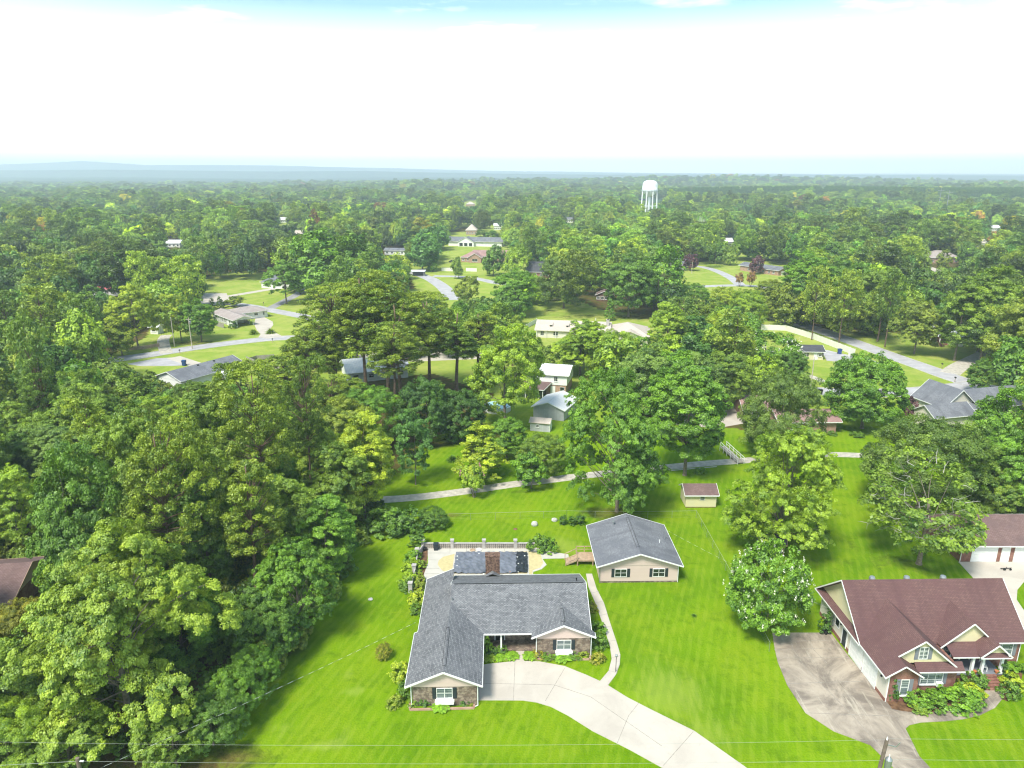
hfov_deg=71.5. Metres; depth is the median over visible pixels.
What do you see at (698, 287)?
leafy tree
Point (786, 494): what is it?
leafy tree
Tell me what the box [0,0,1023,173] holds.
sky
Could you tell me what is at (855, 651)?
garage door
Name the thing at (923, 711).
shrub
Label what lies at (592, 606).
shrub
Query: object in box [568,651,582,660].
shrub
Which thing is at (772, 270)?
long ranch
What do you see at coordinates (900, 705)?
mulch bed
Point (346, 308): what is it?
pine tree
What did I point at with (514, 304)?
leafy tree
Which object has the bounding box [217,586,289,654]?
leafy tree
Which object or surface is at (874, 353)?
kerb
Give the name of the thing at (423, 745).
overhead wire
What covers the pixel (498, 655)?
hosta
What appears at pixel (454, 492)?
gravel lane
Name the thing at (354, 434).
leafy tree
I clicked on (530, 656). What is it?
hosta
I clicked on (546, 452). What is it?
leafy tree
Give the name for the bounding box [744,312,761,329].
leafy tree
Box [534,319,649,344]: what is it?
long house
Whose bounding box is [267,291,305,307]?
driveway
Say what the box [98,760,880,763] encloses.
overhead wire
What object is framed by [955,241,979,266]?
leafy tree
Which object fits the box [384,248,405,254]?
white cabin
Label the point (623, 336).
leafy tree
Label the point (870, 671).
garage door
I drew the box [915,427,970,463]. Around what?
leafy tree
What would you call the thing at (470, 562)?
swimming pool
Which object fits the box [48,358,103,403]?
leafy tree
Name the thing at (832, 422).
brick bungalow
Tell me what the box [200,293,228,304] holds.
parking pad
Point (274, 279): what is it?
grey villa
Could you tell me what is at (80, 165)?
hills
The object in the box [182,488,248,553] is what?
leafy tree
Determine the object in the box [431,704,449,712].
hosta
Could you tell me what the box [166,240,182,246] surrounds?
hidden white house
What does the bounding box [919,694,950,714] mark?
shrub
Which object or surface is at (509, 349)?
leafy tree
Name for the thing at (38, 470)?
leafy tree
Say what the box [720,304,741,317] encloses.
leafy tree
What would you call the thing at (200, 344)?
kerb
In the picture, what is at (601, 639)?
shrub
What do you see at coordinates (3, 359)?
leafy tree
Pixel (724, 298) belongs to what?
leafy tree
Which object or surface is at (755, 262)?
leafy tree
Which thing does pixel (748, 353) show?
pine tree
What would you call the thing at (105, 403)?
leafy tree
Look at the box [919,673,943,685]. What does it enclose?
window
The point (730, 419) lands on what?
brick patio
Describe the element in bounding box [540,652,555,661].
shrub
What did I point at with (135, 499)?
leafy tree
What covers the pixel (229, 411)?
leafy tree
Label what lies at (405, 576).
shrub
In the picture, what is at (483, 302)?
leafy tree
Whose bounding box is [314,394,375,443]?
leafy tree
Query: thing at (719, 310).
leafy tree
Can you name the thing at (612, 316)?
leafy tree
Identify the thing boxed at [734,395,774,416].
pink brick house
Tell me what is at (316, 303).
pine tree
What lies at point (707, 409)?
leafy tree
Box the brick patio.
[674,406,742,426]
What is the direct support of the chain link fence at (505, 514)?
on the ground at (712, 672)
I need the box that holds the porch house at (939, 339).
[930,326,962,346]
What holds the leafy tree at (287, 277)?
on the ground at (712, 672)
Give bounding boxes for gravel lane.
[370,452,868,502]
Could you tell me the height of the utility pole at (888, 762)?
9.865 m
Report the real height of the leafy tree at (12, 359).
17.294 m
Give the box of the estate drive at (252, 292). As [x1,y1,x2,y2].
[228,288,277,296]
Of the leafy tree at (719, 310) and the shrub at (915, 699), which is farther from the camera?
the leafy tree at (719, 310)
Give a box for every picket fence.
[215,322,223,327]
[246,354,273,362]
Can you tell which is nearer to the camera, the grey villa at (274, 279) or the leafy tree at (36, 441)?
the leafy tree at (36, 441)
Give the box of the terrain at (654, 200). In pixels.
[468,181,879,202]
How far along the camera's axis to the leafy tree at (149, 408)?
126.43 m
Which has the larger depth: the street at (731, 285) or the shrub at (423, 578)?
the street at (731, 285)
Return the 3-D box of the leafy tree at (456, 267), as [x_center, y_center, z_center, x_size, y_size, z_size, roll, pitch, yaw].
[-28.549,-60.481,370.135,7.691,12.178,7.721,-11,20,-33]
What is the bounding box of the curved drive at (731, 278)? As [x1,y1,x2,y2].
[697,266,744,284]
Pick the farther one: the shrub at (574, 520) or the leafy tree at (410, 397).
the leafy tree at (410, 397)
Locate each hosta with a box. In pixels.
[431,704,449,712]
[484,653,494,662]
[494,653,505,661]
[504,650,518,661]
[522,651,536,660]
[551,654,571,663]
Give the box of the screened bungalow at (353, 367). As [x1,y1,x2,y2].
[339,356,408,381]
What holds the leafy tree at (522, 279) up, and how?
on the ground at (712, 672)
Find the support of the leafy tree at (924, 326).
on the ground at (712, 672)
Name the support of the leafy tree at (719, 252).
on the ground at (712, 672)
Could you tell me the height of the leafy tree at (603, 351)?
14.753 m
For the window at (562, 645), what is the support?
in the ranch house at (461, 616)
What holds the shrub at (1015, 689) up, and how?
on the mulch bed at (1005, 698)
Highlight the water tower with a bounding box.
[641,180,657,211]
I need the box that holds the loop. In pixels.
[432,275,505,284]
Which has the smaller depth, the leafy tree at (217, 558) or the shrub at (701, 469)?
the leafy tree at (217, 558)
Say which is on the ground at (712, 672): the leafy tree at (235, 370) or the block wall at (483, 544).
the leafy tree at (235, 370)
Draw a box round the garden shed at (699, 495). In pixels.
[679,483,719,507]
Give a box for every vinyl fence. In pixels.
[441,267,452,270]
[466,268,476,271]
[761,324,854,355]
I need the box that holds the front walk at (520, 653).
[515,651,523,660]
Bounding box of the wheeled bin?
[433,542,438,550]
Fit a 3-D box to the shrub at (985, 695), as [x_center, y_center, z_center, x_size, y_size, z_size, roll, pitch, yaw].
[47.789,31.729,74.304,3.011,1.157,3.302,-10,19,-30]
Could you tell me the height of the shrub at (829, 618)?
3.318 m
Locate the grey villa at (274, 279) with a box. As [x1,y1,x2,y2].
[260,275,288,288]
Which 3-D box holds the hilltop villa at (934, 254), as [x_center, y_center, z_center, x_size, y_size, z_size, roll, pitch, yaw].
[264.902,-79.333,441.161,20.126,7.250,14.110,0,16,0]
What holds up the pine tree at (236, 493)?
on the ground at (712, 672)
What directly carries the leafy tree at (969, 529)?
on the ground at (712, 672)
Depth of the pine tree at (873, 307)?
227.36 m
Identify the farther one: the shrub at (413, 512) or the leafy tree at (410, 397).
the leafy tree at (410, 397)
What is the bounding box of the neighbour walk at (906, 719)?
[892,690,1003,728]
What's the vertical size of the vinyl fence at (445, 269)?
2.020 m
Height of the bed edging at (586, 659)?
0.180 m
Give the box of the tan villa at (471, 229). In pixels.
[466,224,476,234]
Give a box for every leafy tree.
[0,308,57,366]
[0,320,10,354]
[0,353,12,370]
[0,360,7,370]
[0,367,24,423]
[0,400,39,432]
[0,419,15,470]
[0,426,13,464]
[0,430,44,480]
[0,462,37,545]
[0,483,17,521]
[0,516,244,764]
[0,595,57,644]
[0,637,73,735]
[0,695,66,767]
[1,368,47,401]
[5,332,63,390]
[9,694,120,767]
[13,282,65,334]
[14,334,75,397]
[14,410,72,460]
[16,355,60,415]
[18,418,86,478]
[18,459,97,506]
[23,439,123,594]
[38,309,63,333]
[47,380,122,433]
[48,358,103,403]
[51,308,112,371]
[53,369,107,420]
[56,561,117,650]
[58,303,104,331]
[58,336,91,369]
[77,400,187,554]
[86,356,134,382]
[91,386,131,411]
[96,363,134,392]
[101,318,136,355]
[102,283,160,345]
[107,424,167,491]
[110,402,158,440]
[113,376,159,405]
[126,695,208,767]
[129,567,224,668]
[130,397,167,413]
[133,394,185,438]
[155,387,256,512]
[155,410,195,441]
[158,293,190,340]
[159,466,241,579]
[161,385,184,398]
[167,380,237,404]
[177,297,218,341]
[178,687,251,757]
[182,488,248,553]
[203,656,264,730]
[209,298,215,307]
[209,398,249,428]
[215,296,224,307]
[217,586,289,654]
[221,383,256,409]
[224,295,246,306]
[224,643,280,700]
[227,396,290,476]
[237,388,286,423]
[239,454,301,506]
[244,473,317,564]
[246,403,302,447]
[247,598,300,661]
[251,536,339,640]
[261,259,305,303]
[286,425,339,480]
[292,440,371,532]
[294,493,359,571]
[314,309,326,327]
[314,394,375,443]
[328,410,396,518]
[331,383,405,439]
[334,428,390,472]
[342,305,375,358]
[393,409,433,484]
[394,374,452,439]
[403,233,442,271]
[420,380,454,413]
[427,261,437,271]
[430,308,463,356]
[437,388,486,440]
[450,256,462,278]
[451,420,510,480]
[452,300,470,313]
[461,309,483,338]
[463,322,545,417]
[473,306,490,317]
[474,296,496,315]
[479,300,513,344]
[484,417,528,457]
[486,308,504,325]
[490,268,536,310]
[492,337,516,365]
[495,294,514,314]
[499,300,527,320]
[500,241,531,272]
[509,451,549,488]
[515,432,567,473]
[530,342,555,363]
[532,256,589,308]
[550,319,610,374]
[557,366,671,513]
[585,328,639,370]
[593,336,640,380]
[601,252,657,316]
[604,297,615,318]
[616,342,683,412]
[623,346,656,397]
[632,336,651,352]
[638,243,686,310]
[642,350,732,475]
[647,301,690,344]
[655,334,686,354]
[658,340,677,351]
[667,350,733,413]
[669,332,712,359]
[670,315,713,349]
[677,282,710,303]
[677,296,698,323]
[682,254,698,270]
[687,314,720,328]
[696,332,726,361]
[698,349,756,405]
[700,325,739,363]
[707,306,726,322]
[708,244,723,262]
[708,286,738,305]
[710,317,744,362]
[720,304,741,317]
[720,424,847,549]
[722,243,739,264]
[729,288,768,324]
[736,368,831,450]
[738,315,757,338]
[738,353,783,392]
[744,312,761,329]
[749,255,764,273]
[754,279,781,306]
[762,296,782,317]
[767,350,810,379]
[778,250,840,308]
[780,375,801,403]
[792,246,832,283]
[811,255,872,310]
[821,350,914,428]
[822,290,868,337]
[843,266,903,328]
[857,446,988,565]
[859,412,1009,513]
[864,281,906,318]
[886,299,943,353]
[898,396,918,417]
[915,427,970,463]
[916,244,932,269]
[935,248,953,269]
[936,279,994,360]
[947,264,1022,359]
[951,299,1009,351]
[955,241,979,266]
[962,383,1023,474]
[964,358,995,387]
[971,462,1023,513]
[974,431,1023,513]
[980,286,1023,382]
[985,335,1023,385]
[1015,366,1023,399]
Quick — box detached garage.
[924,514,1023,561]
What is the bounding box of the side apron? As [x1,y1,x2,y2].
[824,350,877,363]
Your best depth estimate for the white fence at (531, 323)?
255.36 m
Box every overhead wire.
[26,740,854,745]
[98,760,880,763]
[101,623,413,767]
[892,759,1013,760]
[968,739,1009,739]
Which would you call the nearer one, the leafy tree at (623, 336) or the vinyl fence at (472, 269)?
the leafy tree at (623, 336)
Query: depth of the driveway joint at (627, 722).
70.20 m
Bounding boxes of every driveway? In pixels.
[167,356,199,365]
[254,317,282,338]
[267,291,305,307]
[478,661,745,767]
[772,633,929,767]
[940,352,987,374]
[959,562,1023,626]
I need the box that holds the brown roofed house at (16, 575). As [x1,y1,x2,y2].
[0,556,45,618]
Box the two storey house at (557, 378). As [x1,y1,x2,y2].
[522,363,575,398]
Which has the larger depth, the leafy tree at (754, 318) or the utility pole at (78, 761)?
the leafy tree at (754, 318)
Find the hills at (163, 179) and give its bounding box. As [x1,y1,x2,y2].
[0,176,1023,182]
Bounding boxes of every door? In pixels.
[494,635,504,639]
[542,408,553,419]
[550,386,554,393]
[840,626,847,648]
[848,637,863,669]
[861,652,877,688]
[970,547,998,561]
[999,547,1010,561]
[1012,547,1023,561]
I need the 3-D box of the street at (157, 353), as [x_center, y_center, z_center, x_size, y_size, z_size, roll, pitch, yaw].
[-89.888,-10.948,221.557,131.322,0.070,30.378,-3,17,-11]
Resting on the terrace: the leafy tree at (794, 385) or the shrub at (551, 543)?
the shrub at (551, 543)
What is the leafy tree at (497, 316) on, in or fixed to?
on the ground at (712, 672)
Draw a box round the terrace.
[422,548,568,590]
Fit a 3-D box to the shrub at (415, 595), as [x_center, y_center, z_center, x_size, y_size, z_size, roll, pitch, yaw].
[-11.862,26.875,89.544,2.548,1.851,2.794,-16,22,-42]
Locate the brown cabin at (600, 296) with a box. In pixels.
[595,289,613,300]
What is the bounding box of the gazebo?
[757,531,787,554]
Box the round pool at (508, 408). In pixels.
[486,401,510,413]
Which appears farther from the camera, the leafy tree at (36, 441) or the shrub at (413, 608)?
the leafy tree at (36, 441)
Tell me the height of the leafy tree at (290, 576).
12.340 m
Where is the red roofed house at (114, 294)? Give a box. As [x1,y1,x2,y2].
[92,286,122,295]
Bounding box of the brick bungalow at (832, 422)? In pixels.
[767,409,842,433]
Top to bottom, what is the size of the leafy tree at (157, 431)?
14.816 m
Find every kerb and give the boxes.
[109,335,298,357]
[110,340,419,362]
[780,321,972,387]
[814,325,992,385]
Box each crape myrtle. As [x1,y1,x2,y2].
[458,460,486,497]
[722,538,815,636]
[735,272,743,286]
[740,329,808,367]
[746,271,756,286]
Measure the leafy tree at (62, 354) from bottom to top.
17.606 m
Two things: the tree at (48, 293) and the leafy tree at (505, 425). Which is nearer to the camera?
the leafy tree at (505, 425)
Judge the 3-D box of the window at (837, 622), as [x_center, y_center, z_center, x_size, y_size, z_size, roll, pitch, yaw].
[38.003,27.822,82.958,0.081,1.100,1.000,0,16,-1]
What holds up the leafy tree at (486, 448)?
on the ground at (712, 672)
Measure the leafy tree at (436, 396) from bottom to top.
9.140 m
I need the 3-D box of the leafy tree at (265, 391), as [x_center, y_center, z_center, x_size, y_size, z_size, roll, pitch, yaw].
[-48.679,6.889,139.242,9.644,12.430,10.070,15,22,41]
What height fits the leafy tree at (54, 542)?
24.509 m
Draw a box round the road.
[410,272,458,299]
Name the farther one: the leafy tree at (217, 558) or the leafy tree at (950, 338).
the leafy tree at (950, 338)
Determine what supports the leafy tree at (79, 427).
on the ground at (712, 672)
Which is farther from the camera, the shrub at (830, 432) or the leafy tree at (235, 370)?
the shrub at (830, 432)
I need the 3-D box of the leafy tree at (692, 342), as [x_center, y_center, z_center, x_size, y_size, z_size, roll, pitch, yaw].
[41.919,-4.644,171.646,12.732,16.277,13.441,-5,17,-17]
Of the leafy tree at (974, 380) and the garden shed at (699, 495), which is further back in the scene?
the leafy tree at (974, 380)
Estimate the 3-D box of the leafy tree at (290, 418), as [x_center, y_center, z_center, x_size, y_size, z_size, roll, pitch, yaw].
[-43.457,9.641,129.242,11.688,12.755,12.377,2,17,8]
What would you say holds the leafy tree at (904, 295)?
on the ground at (712, 672)
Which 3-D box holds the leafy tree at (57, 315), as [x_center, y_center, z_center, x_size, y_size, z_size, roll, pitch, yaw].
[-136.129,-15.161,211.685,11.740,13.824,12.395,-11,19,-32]
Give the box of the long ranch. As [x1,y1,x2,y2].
[739,262,785,275]
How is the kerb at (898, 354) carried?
on the ground at (712, 672)
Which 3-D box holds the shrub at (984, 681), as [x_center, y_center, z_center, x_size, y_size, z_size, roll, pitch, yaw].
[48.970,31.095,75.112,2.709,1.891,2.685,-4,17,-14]
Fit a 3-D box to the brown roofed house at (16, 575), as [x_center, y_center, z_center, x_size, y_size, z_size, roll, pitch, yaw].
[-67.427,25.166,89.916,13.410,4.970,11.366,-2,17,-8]
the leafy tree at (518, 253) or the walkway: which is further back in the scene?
the leafy tree at (518, 253)
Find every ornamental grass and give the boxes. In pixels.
[247,329,257,334]
[267,327,275,334]
[446,454,456,462]
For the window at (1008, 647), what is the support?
in the brick house at (908, 633)
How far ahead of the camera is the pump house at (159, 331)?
241.94 m
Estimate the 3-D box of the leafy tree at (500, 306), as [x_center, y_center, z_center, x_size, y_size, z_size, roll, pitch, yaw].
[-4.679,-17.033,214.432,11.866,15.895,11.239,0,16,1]
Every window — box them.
[436,688,452,699]
[556,640,571,650]
[615,569,626,576]
[652,568,664,576]
[835,617,839,628]
[899,679,909,696]
[918,647,929,659]
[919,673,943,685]
[943,646,950,656]
[1001,644,1013,656]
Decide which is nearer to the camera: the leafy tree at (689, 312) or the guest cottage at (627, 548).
the guest cottage at (627, 548)
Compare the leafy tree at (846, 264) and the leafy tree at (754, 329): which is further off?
the leafy tree at (846, 264)
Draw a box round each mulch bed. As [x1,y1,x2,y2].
[887,689,981,711]
[1002,671,1021,700]
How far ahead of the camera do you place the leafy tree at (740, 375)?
157.72 m
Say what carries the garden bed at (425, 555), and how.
on the ground at (712, 672)
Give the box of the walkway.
[586,574,619,684]
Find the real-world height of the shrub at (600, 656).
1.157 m
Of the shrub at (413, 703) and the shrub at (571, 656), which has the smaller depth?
the shrub at (413, 703)
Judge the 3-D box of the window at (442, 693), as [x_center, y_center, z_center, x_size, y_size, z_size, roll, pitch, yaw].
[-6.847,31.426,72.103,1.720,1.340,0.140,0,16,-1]
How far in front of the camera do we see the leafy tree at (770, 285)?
277.53 m
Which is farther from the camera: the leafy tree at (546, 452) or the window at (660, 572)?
the leafy tree at (546, 452)
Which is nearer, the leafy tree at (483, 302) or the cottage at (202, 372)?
the cottage at (202, 372)
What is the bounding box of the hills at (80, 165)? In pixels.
[0,161,1023,174]
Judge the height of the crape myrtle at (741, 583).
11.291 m
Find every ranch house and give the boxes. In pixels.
[211,306,268,326]
[404,552,595,706]
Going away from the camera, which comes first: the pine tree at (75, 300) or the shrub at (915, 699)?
the shrub at (915, 699)
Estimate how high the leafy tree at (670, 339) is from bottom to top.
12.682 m
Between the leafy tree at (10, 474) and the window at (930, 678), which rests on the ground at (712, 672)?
the leafy tree at (10, 474)
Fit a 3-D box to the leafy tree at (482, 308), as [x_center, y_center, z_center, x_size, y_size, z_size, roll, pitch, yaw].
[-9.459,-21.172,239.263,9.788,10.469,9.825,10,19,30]
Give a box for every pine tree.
[0,289,36,325]
[57,291,104,338]
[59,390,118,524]
[79,312,105,359]
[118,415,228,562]
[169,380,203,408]
[202,379,222,401]
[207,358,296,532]
[219,458,287,591]
[247,355,313,400]
[276,329,344,377]
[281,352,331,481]
[291,282,375,382]
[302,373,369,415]
[327,268,414,389]
[336,272,357,297]
[352,285,420,391]
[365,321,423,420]
[374,298,437,397]
[392,290,459,380]
[416,308,479,390]
[461,311,507,372]
[484,319,500,340]
[505,314,524,365]
[657,298,682,319]
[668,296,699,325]
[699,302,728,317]
[737,334,756,356]
[801,265,830,339]
[827,268,865,342]
[865,281,903,341]
[874,267,907,346]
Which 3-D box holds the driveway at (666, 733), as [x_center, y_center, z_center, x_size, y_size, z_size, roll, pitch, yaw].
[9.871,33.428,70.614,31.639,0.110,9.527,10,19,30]
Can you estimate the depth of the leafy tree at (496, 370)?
145.83 m
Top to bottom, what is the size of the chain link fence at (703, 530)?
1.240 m
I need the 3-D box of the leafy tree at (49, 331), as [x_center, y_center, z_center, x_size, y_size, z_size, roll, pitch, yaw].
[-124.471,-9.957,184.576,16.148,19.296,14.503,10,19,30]
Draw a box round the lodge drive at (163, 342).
[157,335,172,353]
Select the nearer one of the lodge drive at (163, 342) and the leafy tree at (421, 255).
the lodge drive at (163, 342)
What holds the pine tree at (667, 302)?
on the ground at (712, 672)
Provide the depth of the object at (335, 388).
140.06 m
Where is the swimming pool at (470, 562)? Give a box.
[452,551,528,574]
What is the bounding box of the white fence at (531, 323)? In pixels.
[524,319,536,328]
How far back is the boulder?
109.55 m
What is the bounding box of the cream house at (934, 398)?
[910,379,1023,425]
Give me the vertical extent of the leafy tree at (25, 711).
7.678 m
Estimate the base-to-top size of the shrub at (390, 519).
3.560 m
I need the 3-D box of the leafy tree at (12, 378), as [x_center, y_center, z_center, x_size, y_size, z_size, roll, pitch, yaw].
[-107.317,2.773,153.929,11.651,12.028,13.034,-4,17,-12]
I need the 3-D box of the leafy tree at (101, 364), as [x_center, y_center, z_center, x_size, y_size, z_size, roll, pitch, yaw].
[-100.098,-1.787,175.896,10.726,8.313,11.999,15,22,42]
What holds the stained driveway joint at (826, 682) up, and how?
on the stained driveway at (837, 696)
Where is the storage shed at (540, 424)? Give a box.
[529,417,552,431]
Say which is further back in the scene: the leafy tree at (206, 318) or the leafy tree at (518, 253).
the leafy tree at (518, 253)
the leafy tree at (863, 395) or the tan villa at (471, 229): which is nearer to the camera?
the leafy tree at (863, 395)
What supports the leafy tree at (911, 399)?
on the ground at (712, 672)
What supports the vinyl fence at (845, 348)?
on the ground at (712, 672)
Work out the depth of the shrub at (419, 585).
92.61 m
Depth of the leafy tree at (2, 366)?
167.50 m
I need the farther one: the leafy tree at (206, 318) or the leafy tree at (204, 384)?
the leafy tree at (206, 318)
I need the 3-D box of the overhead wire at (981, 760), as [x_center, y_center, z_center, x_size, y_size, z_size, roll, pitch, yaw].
[52.350,29.704,56.372,45.304,0.423,0.014,0,16,-1]
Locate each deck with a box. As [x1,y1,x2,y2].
[565,546,593,565]
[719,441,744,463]
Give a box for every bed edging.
[409,702,474,710]
[524,653,590,660]
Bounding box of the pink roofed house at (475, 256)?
[461,250,508,262]
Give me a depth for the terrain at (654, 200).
1513.91 m
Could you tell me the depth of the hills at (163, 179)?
4546.20 m
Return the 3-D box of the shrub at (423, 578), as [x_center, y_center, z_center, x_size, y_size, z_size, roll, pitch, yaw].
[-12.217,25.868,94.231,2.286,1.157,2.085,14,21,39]
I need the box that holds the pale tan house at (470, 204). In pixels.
[466,202,474,206]
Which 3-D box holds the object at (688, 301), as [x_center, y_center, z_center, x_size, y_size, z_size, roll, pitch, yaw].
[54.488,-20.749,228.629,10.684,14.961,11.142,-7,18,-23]
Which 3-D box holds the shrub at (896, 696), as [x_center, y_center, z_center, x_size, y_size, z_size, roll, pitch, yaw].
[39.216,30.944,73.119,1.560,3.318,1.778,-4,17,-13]
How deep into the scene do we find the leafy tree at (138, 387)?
158.12 m
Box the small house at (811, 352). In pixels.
[798,345,825,359]
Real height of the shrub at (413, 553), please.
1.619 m
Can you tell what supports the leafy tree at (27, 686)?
on the ground at (712, 672)
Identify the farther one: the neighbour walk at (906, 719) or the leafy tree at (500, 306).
the leafy tree at (500, 306)
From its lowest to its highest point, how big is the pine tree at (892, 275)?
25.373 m
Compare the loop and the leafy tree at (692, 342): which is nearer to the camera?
the leafy tree at (692, 342)
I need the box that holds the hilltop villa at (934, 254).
[928,250,958,262]
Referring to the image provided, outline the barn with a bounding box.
[531,391,576,420]
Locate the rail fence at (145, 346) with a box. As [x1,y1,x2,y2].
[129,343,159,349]
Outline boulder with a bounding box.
[531,521,537,526]
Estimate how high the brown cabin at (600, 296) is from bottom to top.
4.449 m
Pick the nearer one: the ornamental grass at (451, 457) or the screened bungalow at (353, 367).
the ornamental grass at (451, 457)
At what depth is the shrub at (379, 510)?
106.69 m
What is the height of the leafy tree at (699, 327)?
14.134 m
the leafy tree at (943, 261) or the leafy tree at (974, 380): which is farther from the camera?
the leafy tree at (943, 261)
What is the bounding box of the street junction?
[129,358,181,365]
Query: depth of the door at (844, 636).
81.26 m
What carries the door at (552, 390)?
in the two storey house at (557, 378)
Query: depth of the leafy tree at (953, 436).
107.72 m
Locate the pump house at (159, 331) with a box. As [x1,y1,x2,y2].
[147,324,163,333]
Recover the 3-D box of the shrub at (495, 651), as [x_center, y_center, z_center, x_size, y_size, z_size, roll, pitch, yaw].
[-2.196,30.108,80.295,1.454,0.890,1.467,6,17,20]
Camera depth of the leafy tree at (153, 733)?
63.21 m
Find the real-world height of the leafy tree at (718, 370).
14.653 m
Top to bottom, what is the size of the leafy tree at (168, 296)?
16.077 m
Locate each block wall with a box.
[407,544,423,592]
[421,538,534,548]
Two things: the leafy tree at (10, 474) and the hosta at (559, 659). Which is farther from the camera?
the leafy tree at (10, 474)
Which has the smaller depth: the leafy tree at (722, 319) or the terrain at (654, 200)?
the leafy tree at (722, 319)
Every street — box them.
[108,336,435,361]
[225,303,318,320]
[705,284,765,288]
[752,382,994,396]
[779,320,966,381]
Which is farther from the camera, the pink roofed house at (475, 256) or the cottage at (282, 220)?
the cottage at (282, 220)
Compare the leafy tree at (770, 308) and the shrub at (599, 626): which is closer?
the shrub at (599, 626)
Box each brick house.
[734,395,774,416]
[815,575,1023,701]
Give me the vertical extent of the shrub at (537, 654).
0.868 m
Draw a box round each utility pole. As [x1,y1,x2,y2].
[75,757,83,767]
[185,317,192,348]
[877,737,899,767]
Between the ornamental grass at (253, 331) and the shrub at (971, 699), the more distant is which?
the ornamental grass at (253, 331)
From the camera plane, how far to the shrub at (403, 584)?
92.40 m
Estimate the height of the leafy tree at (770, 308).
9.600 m
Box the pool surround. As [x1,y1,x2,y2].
[438,551,542,573]
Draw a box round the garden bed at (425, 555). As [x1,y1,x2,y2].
[415,548,427,589]
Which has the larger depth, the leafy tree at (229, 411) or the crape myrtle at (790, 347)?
the crape myrtle at (790, 347)
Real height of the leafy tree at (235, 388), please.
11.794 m
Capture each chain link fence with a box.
[462,511,557,519]
[581,510,769,648]
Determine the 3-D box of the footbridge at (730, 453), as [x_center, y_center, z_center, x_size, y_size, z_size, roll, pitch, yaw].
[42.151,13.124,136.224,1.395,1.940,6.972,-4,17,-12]
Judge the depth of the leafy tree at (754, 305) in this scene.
246.64 m
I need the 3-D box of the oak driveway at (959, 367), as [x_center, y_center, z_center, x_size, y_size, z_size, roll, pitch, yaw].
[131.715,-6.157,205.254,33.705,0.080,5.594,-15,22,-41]
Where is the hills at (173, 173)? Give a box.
[0,170,1023,177]
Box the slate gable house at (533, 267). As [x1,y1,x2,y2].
[526,261,549,277]
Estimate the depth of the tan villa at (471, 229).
644.73 m
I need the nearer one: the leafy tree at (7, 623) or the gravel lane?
the leafy tree at (7, 623)
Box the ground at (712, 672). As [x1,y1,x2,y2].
[0,182,1023,767]
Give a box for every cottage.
[155,355,241,388]
[279,217,288,222]
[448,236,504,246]
[566,217,573,222]
[586,513,683,582]
[724,238,732,245]
[990,225,1000,230]
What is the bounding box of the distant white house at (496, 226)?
[493,223,500,229]
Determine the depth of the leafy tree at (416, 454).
121.23 m
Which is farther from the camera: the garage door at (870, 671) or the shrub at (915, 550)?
the shrub at (915, 550)
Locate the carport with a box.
[411,270,425,274]
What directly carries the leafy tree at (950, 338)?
on the ground at (712, 672)
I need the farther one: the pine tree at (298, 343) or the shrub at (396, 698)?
the pine tree at (298, 343)
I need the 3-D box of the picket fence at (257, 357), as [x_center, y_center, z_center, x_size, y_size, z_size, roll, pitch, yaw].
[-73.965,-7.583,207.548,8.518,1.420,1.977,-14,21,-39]
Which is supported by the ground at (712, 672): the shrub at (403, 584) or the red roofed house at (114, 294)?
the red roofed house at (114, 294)
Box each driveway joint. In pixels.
[486,683,546,684]
[591,697,661,745]
[787,681,859,683]
[814,657,847,657]
[819,713,884,715]
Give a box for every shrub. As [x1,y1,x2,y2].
[228,321,236,328]
[360,505,402,538]
[371,507,414,538]
[375,641,392,660]
[385,693,404,710]
[386,660,407,684]
[396,572,420,584]
[397,504,431,533]
[397,678,412,699]
[398,577,414,593]
[400,557,422,573]
[402,549,422,562]
[406,528,425,547]
[407,587,423,605]
[407,698,418,707]
[409,601,421,616]
[411,572,425,584]
[413,582,424,590]
[416,559,426,568]
[419,504,449,527]
[443,430,465,442]
[459,701,469,706]
[484,636,492,653]
[486,645,497,654]
[496,644,507,654]
[526,533,548,553]
[532,649,544,660]
[538,537,558,554]
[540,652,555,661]
[558,514,568,524]
[567,516,576,525]
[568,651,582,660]
[576,515,585,524]
[578,650,592,658]
[589,600,598,613]
[589,651,606,665]
[590,634,609,650]
[591,620,607,634]
[692,467,707,474]
[817,608,832,633]
[827,430,837,435]
[849,431,864,437]
[889,679,900,699]
[903,688,936,709]
[907,702,929,716]
[910,544,926,555]
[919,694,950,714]
[926,684,965,710]
[936,682,987,717]
[955,678,988,701]
[960,669,990,689]
[995,680,1023,701]
[997,659,1008,677]
[997,670,1023,692]
[1004,661,1023,684]
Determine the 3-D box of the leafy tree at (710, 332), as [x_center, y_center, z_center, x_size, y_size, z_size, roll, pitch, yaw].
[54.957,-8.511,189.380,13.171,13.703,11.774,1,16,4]
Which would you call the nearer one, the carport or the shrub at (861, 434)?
the shrub at (861, 434)

